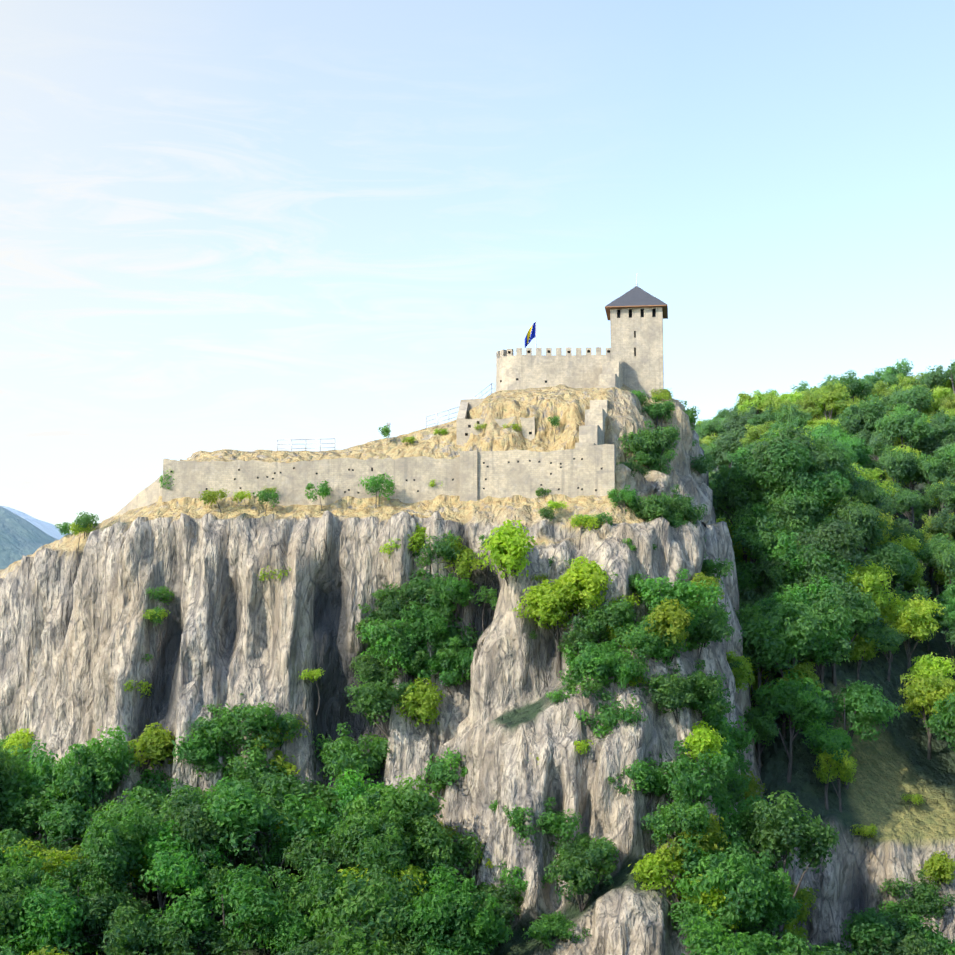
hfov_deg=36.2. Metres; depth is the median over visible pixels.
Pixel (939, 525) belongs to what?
broad tree
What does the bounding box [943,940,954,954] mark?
broad tree
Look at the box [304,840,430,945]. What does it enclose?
broad tree
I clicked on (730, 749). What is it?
ledge tree
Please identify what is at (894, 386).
tree light
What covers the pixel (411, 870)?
tree light
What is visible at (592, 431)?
castle stepped wall
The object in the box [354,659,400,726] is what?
ledge tree
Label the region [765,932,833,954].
broad tree
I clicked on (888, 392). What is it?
tree light
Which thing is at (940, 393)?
tree light
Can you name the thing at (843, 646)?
broad tree
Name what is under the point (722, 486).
broad tree
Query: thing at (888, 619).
tree light
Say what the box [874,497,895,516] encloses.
broad tree
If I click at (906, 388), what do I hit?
tree light
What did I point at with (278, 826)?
tree light
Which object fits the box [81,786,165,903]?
broad tree
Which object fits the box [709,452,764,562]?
broad tree
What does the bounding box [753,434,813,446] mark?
tree light
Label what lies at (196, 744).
ledge tree
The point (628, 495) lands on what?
ledge tree
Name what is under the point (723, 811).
broad tree
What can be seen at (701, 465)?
ledge tree
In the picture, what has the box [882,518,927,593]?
broad tree
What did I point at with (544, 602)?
ledge tree
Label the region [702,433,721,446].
tree light
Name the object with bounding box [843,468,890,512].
broad tree
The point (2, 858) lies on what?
broad tree
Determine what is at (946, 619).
broad tree
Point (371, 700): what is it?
ledge tree
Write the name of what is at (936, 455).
broad tree
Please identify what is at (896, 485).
broad tree
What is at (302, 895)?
broad tree
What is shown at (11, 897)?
broad tree
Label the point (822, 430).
broad tree
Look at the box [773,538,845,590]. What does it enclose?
broad tree
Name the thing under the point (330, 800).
broad tree
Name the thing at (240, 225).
sky
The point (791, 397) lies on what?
tree light
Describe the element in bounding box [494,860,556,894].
ledge tree
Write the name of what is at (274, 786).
broad tree
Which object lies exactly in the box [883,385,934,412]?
broad tree
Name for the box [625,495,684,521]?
ledge tree
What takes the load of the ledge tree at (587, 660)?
on the terrain ground
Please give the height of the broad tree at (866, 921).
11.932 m
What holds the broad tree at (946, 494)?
on the terrain ground
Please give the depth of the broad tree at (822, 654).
154.17 m
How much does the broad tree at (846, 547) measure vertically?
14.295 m
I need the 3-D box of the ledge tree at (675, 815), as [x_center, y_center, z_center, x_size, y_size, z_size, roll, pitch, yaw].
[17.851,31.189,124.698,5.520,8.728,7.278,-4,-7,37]
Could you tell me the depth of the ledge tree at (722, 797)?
131.62 m
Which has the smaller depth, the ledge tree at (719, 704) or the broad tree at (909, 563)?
the ledge tree at (719, 704)
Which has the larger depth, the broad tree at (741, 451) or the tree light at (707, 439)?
the tree light at (707, 439)
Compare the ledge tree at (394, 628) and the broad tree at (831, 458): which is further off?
the broad tree at (831, 458)
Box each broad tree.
[0,747,46,796]
[0,748,23,802]
[0,751,28,818]
[0,783,76,850]
[0,828,72,857]
[0,844,56,950]
[0,847,23,871]
[0,871,32,950]
[0,886,111,954]
[0,944,22,954]
[17,737,107,845]
[18,859,141,953]
[35,798,124,857]
[49,725,139,812]
[61,846,146,886]
[63,887,165,954]
[74,803,163,892]
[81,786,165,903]
[128,820,234,954]
[130,785,225,906]
[132,931,199,954]
[138,782,218,906]
[142,913,252,954]
[143,863,292,954]
[151,786,207,801]
[154,789,172,799]
[164,801,279,926]
[168,855,235,945]
[198,780,345,886]
[199,776,282,868]
[215,747,299,868]
[233,886,308,954]
[242,824,302,890]
[250,757,348,878]
[253,909,324,954]
[268,852,347,940]
[277,918,389,954]
[282,819,384,877]
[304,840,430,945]
[321,923,403,954]
[322,781,369,818]
[326,768,387,819]
[328,793,422,875]
[342,773,445,836]
[366,918,429,954]
[381,924,497,954]
[383,855,448,889]
[389,856,464,904]
[395,863,512,954]
[399,815,484,875]
[414,878,479,934]
[670,819,792,935]
[678,915,766,954]
[694,420,708,438]
[695,420,718,438]
[700,931,790,954]
[701,415,725,436]
[702,439,734,473]
[708,471,718,484]
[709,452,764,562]
[709,461,745,539]
[709,790,770,838]
[711,425,750,466]
[715,417,728,432]
[716,447,738,467]
[717,408,729,422]
[718,403,762,434]
[718,471,768,562]
[724,447,749,466]
[729,790,839,945]
[731,499,789,542]
[731,513,790,588]
[732,404,762,416]
[734,553,766,596]
[734,599,775,687]
[736,438,838,502]
[736,441,755,457]
[736,561,767,589]
[736,602,809,750]
[737,887,802,944]
[738,597,785,679]
[739,576,771,613]
[739,601,831,722]
[743,698,781,776]
[746,432,784,465]
[747,405,782,427]
[747,424,821,485]
[750,552,783,591]
[750,599,823,681]
[750,631,820,671]
[751,470,827,523]
[751,583,815,616]
[751,587,788,608]
[751,669,830,782]
[756,424,802,443]
[757,517,824,542]
[759,482,834,526]
[760,528,854,584]
[765,536,847,594]
[765,584,857,672]
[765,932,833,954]
[766,416,809,434]
[768,601,830,655]
[770,943,859,954]
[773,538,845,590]
[774,403,814,432]
[779,509,840,537]
[779,679,902,788]
[780,570,862,612]
[783,472,849,501]
[784,434,844,467]
[788,519,872,572]
[790,381,813,392]
[791,575,837,672]
[792,468,852,506]
[792,573,887,686]
[797,718,858,809]
[800,626,854,696]
[803,618,850,693]
[806,423,857,445]
[806,437,851,479]
[811,941,857,954]
[817,375,848,424]
[822,441,859,474]
[826,430,872,466]
[829,492,887,551]
[831,406,858,419]
[835,370,874,402]
[837,394,888,464]
[840,907,954,954]
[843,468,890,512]
[851,462,879,480]
[852,429,893,476]
[855,542,914,584]
[856,622,909,681]
[858,916,942,954]
[859,541,907,582]
[863,368,884,385]
[863,456,885,480]
[873,483,892,499]
[874,403,934,487]
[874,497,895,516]
[875,443,923,520]
[878,385,908,411]
[880,358,913,388]
[880,480,903,513]
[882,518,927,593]
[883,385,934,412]
[884,581,939,648]
[887,487,939,527]
[888,548,919,595]
[904,409,954,452]
[914,436,954,479]
[914,460,954,488]
[914,533,954,602]
[915,360,954,394]
[917,452,950,517]
[921,503,954,541]
[922,475,954,511]
[922,609,938,651]
[924,692,954,751]
[926,449,951,466]
[929,413,954,441]
[929,539,954,584]
[932,597,954,667]
[934,576,954,605]
[936,441,954,464]
[939,445,954,465]
[941,628,954,646]
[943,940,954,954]
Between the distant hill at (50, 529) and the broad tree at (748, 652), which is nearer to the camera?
the broad tree at (748, 652)
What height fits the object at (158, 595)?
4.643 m
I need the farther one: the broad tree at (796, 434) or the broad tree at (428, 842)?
the broad tree at (796, 434)
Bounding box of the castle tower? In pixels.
[610,307,663,397]
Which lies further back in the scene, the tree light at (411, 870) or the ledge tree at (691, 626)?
the ledge tree at (691, 626)
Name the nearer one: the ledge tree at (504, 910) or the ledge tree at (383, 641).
the ledge tree at (504, 910)
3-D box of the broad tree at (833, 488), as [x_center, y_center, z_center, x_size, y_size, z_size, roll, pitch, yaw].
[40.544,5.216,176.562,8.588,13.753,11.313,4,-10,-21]
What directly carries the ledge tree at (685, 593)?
on the terrain ground
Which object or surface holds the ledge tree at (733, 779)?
on the terrain ground
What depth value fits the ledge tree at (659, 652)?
132.39 m
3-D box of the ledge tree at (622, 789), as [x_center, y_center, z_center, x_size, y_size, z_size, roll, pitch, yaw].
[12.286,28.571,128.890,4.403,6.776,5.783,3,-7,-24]
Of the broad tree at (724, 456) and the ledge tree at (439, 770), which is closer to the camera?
the ledge tree at (439, 770)
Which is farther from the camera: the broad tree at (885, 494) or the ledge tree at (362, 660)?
the broad tree at (885, 494)
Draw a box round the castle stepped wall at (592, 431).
[575,361,622,447]
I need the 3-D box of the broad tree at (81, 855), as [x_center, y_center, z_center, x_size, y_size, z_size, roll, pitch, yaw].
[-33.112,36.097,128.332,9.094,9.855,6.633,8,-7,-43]
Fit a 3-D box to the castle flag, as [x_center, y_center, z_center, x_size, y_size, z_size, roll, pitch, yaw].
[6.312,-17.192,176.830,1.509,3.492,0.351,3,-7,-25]
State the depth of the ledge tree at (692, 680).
131.45 m
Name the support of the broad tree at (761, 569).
on the terrain ground
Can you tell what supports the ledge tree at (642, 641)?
on the terrain ground
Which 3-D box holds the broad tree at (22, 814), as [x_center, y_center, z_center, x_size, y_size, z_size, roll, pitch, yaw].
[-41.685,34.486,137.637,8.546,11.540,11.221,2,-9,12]
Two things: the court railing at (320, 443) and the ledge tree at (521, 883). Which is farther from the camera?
the court railing at (320, 443)
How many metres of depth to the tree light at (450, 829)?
134.09 m
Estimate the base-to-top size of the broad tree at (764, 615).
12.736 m
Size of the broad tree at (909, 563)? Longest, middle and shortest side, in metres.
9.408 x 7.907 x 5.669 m
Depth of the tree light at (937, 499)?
207.18 m
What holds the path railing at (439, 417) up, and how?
on the terrain ground
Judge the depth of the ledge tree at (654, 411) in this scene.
163.37 m
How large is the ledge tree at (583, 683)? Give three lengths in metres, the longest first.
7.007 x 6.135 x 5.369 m
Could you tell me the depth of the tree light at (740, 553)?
182.03 m
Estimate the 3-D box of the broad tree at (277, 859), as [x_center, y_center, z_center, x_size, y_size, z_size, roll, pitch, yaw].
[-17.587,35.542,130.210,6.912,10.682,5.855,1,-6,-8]
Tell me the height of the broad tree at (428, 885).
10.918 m
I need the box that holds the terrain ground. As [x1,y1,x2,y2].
[0,384,954,954]
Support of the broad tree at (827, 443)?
on the terrain ground
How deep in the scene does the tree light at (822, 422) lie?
240.18 m
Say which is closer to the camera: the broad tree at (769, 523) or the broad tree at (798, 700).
the broad tree at (798, 700)
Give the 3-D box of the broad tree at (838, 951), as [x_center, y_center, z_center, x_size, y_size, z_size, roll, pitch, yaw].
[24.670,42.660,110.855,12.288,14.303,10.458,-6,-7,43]
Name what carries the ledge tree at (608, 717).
on the terrain ground
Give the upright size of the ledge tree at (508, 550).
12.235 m
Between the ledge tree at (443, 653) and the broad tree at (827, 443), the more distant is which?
the broad tree at (827, 443)
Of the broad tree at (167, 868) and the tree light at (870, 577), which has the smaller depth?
the broad tree at (167, 868)
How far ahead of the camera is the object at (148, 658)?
145.08 m
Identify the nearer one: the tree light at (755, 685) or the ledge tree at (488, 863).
the ledge tree at (488, 863)
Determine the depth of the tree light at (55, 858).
124.43 m
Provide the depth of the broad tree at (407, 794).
127.92 m
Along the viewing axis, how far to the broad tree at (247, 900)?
117.87 m
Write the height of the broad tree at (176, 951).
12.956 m
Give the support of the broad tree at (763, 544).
on the terrain ground
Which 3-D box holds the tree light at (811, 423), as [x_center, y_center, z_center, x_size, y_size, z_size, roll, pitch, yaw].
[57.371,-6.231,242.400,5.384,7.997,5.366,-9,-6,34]
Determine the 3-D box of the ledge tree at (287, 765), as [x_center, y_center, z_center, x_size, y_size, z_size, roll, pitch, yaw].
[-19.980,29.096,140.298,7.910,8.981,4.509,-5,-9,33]
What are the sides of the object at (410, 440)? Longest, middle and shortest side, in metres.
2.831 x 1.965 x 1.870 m
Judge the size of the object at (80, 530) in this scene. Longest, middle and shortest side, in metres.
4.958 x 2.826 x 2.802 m
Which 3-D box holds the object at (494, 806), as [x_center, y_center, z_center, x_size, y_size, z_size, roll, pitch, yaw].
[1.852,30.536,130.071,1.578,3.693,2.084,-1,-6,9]
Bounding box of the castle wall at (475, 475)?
[102,444,615,521]
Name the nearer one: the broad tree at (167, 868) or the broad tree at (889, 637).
the broad tree at (167, 868)
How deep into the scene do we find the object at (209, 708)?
141.58 m
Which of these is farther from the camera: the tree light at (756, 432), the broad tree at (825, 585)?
the tree light at (756, 432)
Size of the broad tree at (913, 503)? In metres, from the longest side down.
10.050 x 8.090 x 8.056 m
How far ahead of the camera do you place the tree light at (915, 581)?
180.38 m
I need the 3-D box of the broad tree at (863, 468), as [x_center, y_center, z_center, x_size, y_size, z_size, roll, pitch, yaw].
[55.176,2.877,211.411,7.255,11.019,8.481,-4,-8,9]
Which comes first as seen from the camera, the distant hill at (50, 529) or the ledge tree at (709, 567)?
the ledge tree at (709, 567)
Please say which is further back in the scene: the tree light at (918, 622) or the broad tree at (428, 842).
the tree light at (918, 622)
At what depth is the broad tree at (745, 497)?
178.82 m
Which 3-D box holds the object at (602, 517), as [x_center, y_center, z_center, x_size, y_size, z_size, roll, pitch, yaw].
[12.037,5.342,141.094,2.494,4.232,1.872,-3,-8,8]
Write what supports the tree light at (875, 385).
on the terrain ground
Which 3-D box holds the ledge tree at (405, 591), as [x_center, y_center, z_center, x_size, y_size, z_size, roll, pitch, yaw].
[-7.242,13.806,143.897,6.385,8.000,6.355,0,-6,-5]
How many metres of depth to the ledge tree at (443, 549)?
143.47 m
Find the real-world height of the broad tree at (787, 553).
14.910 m
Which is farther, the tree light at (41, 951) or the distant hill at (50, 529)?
the distant hill at (50, 529)
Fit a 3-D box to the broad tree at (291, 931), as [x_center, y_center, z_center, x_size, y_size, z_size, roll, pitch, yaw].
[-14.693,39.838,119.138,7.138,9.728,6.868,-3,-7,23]
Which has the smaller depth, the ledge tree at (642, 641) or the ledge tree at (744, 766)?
the ledge tree at (642, 641)
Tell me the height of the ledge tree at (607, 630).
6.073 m
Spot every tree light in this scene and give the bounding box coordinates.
[1,838,88,895]
[26,945,72,954]
[101,845,160,902]
[273,811,334,870]
[338,864,432,921]
[432,815,458,842]
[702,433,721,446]
[716,518,741,542]
[731,535,754,561]
[734,392,753,410]
[736,390,778,415]
[739,420,777,445]
[749,664,770,694]
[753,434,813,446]
[755,393,779,412]
[760,397,793,414]
[764,658,823,739]
[772,425,811,435]
[776,918,809,945]
[781,389,806,405]
[785,880,818,926]
[788,389,822,417]
[794,406,816,419]
[804,416,836,429]
[809,380,850,419]
[813,418,843,428]
[813,746,857,811]
[821,498,849,520]
[834,396,866,420]
[841,560,896,631]
[845,503,898,554]
[845,634,880,680]
[851,463,899,503]
[854,378,877,405]
[872,380,889,396]
[874,592,916,661]
[875,388,893,397]
[878,428,916,452]
[884,384,899,394]
[884,444,927,491]
[884,470,909,487]
[884,594,945,673]
[887,533,922,559]
[892,371,924,390]
[893,544,921,593]
[894,561,930,592]
[898,672,954,759]
[901,384,929,391]
[907,652,954,684]
[916,405,933,415]
[916,531,951,587]
[920,410,941,419]
[921,512,954,536]
[925,480,954,513]
[927,385,953,411]
[927,549,951,584]
[937,392,954,409]
[939,406,954,442]
[941,378,954,395]
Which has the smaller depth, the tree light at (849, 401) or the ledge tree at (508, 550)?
the ledge tree at (508, 550)
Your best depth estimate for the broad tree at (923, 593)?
170.72 m
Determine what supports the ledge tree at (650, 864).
on the terrain ground
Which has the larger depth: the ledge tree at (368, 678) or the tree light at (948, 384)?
the tree light at (948, 384)
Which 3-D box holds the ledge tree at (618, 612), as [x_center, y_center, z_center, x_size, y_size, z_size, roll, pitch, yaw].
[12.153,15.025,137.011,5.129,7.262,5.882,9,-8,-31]
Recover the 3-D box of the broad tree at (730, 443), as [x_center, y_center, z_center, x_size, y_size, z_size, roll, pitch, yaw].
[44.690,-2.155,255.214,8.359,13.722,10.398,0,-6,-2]
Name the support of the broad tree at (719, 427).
on the terrain ground
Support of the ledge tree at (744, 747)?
on the terrain ground
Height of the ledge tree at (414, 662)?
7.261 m
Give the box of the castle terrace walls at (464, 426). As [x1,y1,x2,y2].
[456,398,534,444]
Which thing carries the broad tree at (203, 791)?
on the terrain ground
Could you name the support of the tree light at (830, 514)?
on the terrain ground
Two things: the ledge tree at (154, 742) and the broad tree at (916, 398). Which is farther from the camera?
the broad tree at (916, 398)
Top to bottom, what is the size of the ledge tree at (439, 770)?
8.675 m
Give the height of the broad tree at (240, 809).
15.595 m
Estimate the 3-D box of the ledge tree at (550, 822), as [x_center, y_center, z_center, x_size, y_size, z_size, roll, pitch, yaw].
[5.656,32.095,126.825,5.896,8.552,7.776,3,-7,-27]
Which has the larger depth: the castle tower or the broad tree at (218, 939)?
the castle tower
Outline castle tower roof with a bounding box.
[605,273,667,319]
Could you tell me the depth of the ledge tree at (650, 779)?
127.49 m
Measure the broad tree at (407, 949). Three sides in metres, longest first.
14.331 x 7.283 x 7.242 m
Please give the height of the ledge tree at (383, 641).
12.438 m
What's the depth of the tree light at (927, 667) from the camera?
158.45 m
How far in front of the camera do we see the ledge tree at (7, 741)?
153.19 m
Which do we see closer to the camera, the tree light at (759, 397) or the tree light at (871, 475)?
the tree light at (871, 475)
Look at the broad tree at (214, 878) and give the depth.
122.52 m
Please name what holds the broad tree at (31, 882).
on the terrain ground
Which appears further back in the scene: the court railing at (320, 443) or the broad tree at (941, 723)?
the court railing at (320, 443)
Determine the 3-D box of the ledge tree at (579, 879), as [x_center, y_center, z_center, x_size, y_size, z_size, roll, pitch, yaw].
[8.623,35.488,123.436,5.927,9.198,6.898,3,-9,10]
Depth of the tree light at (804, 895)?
134.11 m
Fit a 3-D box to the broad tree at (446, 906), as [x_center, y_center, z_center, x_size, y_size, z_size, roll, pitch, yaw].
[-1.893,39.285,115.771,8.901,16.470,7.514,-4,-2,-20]
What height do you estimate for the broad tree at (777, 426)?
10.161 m
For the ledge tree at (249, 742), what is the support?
on the terrain ground
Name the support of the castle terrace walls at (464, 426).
on the terrain ground
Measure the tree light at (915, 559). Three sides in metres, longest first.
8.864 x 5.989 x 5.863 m
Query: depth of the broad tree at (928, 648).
173.32 m
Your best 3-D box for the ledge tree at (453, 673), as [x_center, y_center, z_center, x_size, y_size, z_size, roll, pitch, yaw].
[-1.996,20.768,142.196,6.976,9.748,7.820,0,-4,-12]
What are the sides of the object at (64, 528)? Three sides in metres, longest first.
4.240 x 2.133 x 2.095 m
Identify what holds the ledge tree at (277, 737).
on the terrain ground
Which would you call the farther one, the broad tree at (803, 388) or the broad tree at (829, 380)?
the broad tree at (803, 388)
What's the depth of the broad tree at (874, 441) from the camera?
222.01 m
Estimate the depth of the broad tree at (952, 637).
163.88 m
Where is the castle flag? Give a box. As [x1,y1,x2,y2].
[525,322,535,347]
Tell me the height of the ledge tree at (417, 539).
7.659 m
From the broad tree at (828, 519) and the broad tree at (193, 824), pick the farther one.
the broad tree at (828, 519)
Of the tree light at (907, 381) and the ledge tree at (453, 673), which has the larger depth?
the tree light at (907, 381)
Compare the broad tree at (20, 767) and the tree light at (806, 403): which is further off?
the tree light at (806, 403)
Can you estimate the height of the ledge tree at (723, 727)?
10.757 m
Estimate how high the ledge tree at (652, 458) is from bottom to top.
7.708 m
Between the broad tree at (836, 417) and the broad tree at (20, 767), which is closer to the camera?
the broad tree at (20, 767)
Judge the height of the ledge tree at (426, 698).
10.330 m
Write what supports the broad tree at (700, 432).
on the terrain ground
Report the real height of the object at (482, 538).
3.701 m
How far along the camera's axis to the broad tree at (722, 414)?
276.08 m
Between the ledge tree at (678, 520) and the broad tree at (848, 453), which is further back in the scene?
the broad tree at (848, 453)
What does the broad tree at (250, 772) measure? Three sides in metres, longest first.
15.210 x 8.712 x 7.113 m
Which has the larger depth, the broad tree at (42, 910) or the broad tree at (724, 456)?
the broad tree at (724, 456)
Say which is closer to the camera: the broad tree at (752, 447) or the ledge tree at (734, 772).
the ledge tree at (734, 772)
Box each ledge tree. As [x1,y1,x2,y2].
[0,735,36,767]
[1,729,18,751]
[3,728,33,756]
[121,722,174,776]
[132,768,181,796]
[171,727,241,764]
[188,704,283,763]
[191,693,278,755]
[191,747,234,777]
[237,749,300,775]
[253,714,310,753]
[261,712,300,759]
[312,722,389,790]
[343,670,436,737]
[349,651,400,683]
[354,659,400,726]
[355,611,408,697]
[358,597,415,658]
[358,618,451,684]
[368,625,443,681]
[371,618,447,652]
[372,581,425,611]
[377,648,431,681]
[379,523,430,558]
[380,646,428,683]
[393,580,442,613]
[394,677,445,730]
[396,604,449,652]
[396,642,437,679]
[399,596,456,633]
[407,652,454,680]
[408,568,455,589]
[409,530,459,568]
[416,573,468,622]
[420,747,467,794]
[423,626,482,654]
[423,640,470,683]
[423,647,474,698]
[425,573,477,635]
[431,612,473,647]
[438,533,486,621]
[472,878,523,945]
[473,838,495,868]
[477,519,537,585]
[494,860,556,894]
[502,796,581,845]
[512,579,574,676]
[522,911,591,948]
[528,598,600,677]
[544,843,616,911]
[549,832,590,863]
[552,555,606,618]
[555,560,612,616]
[556,827,619,867]
[557,628,617,656]
[557,637,625,685]
[559,641,649,692]
[563,671,617,701]
[567,594,635,646]
[574,694,647,737]
[583,647,646,688]
[588,605,636,631]
[590,639,646,688]
[604,571,647,603]
[606,621,634,649]
[607,484,637,512]
[608,768,631,794]
[610,616,662,661]
[616,457,650,478]
[618,432,659,455]
[620,751,688,809]
[621,538,635,550]
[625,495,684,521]
[628,420,680,461]
[628,847,705,934]
[630,442,677,474]
[632,568,723,618]
[637,614,680,652]
[639,397,675,429]
[640,791,711,846]
[641,663,722,723]
[642,484,707,527]
[643,598,693,661]
[645,601,703,646]
[645,676,708,714]
[651,630,684,653]
[651,639,690,665]
[657,807,730,900]
[658,739,737,809]
[665,509,688,527]
[668,886,741,947]
[680,400,698,429]
[682,720,726,762]
[682,876,746,947]
[683,606,734,669]
[687,571,724,613]
[689,599,728,647]
[689,684,734,725]
[690,452,716,473]
[690,658,726,700]
[695,784,733,809]
[701,551,734,583]
[702,708,757,766]
[703,838,732,869]
[708,757,737,789]
[709,918,786,945]
[711,735,739,756]
[714,771,751,808]
[723,759,739,783]
[726,651,754,692]
[727,660,743,670]
[729,729,752,755]
[731,751,751,774]
[741,770,767,804]
[756,854,794,880]
[878,870,954,918]
[878,901,921,926]
[890,897,936,925]
[919,850,954,884]
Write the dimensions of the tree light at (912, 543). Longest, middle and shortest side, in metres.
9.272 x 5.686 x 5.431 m
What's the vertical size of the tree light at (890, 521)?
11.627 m
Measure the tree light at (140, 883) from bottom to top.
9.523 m
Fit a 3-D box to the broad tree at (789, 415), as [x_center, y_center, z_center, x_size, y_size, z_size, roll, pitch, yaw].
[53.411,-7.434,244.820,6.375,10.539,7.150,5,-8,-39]
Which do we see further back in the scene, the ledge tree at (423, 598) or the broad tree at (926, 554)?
the broad tree at (926, 554)
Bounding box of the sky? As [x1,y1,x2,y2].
[0,0,954,533]
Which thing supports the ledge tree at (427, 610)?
on the terrain ground
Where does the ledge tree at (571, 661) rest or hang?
on the terrain ground
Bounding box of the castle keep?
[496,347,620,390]
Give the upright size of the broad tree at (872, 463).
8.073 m
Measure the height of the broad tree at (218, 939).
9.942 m
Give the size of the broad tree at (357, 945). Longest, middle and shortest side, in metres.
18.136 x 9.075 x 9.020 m
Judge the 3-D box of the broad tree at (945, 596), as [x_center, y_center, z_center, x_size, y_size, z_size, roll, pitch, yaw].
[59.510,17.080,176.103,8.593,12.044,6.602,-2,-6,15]
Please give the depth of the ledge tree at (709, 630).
136.43 m
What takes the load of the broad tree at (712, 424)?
on the terrain ground
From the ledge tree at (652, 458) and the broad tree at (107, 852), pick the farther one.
the ledge tree at (652, 458)
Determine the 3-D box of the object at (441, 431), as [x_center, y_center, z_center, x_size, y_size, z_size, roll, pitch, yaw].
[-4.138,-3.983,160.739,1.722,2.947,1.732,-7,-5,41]
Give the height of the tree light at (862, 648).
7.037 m
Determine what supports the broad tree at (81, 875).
on the terrain ground
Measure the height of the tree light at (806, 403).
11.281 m
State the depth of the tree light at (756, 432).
245.65 m
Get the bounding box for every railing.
[277,439,334,451]
[426,407,457,427]
[472,383,494,398]
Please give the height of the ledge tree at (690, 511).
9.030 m
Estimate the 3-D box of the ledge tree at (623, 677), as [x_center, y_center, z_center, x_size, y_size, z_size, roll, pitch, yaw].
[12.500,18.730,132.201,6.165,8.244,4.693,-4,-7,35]
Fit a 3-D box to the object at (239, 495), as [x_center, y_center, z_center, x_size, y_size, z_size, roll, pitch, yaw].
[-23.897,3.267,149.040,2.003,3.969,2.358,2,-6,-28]
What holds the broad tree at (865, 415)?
on the terrain ground
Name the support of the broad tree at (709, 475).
on the terrain ground
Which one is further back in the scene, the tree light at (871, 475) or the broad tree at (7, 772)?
the tree light at (871, 475)
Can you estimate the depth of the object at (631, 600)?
136.24 m
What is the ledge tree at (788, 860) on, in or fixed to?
on the terrain ground
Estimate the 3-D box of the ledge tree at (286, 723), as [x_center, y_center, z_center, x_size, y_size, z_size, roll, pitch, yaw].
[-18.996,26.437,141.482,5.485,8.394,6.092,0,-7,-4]
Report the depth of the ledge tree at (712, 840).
123.55 m
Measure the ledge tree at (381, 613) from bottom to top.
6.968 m
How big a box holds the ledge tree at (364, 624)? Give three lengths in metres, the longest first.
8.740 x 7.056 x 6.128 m
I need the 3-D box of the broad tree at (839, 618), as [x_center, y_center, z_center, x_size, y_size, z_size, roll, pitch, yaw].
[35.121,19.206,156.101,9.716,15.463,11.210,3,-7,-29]
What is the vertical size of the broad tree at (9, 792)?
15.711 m
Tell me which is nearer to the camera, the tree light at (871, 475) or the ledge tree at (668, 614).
the ledge tree at (668, 614)
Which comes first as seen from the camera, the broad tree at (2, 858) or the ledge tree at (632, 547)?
the broad tree at (2, 858)
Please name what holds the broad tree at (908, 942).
on the terrain ground
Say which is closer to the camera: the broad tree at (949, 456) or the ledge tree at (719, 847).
the ledge tree at (719, 847)
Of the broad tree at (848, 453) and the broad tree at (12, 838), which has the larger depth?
the broad tree at (848, 453)
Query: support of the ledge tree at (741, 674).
on the terrain ground
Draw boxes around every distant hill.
[0,506,57,568]
[1,506,67,539]

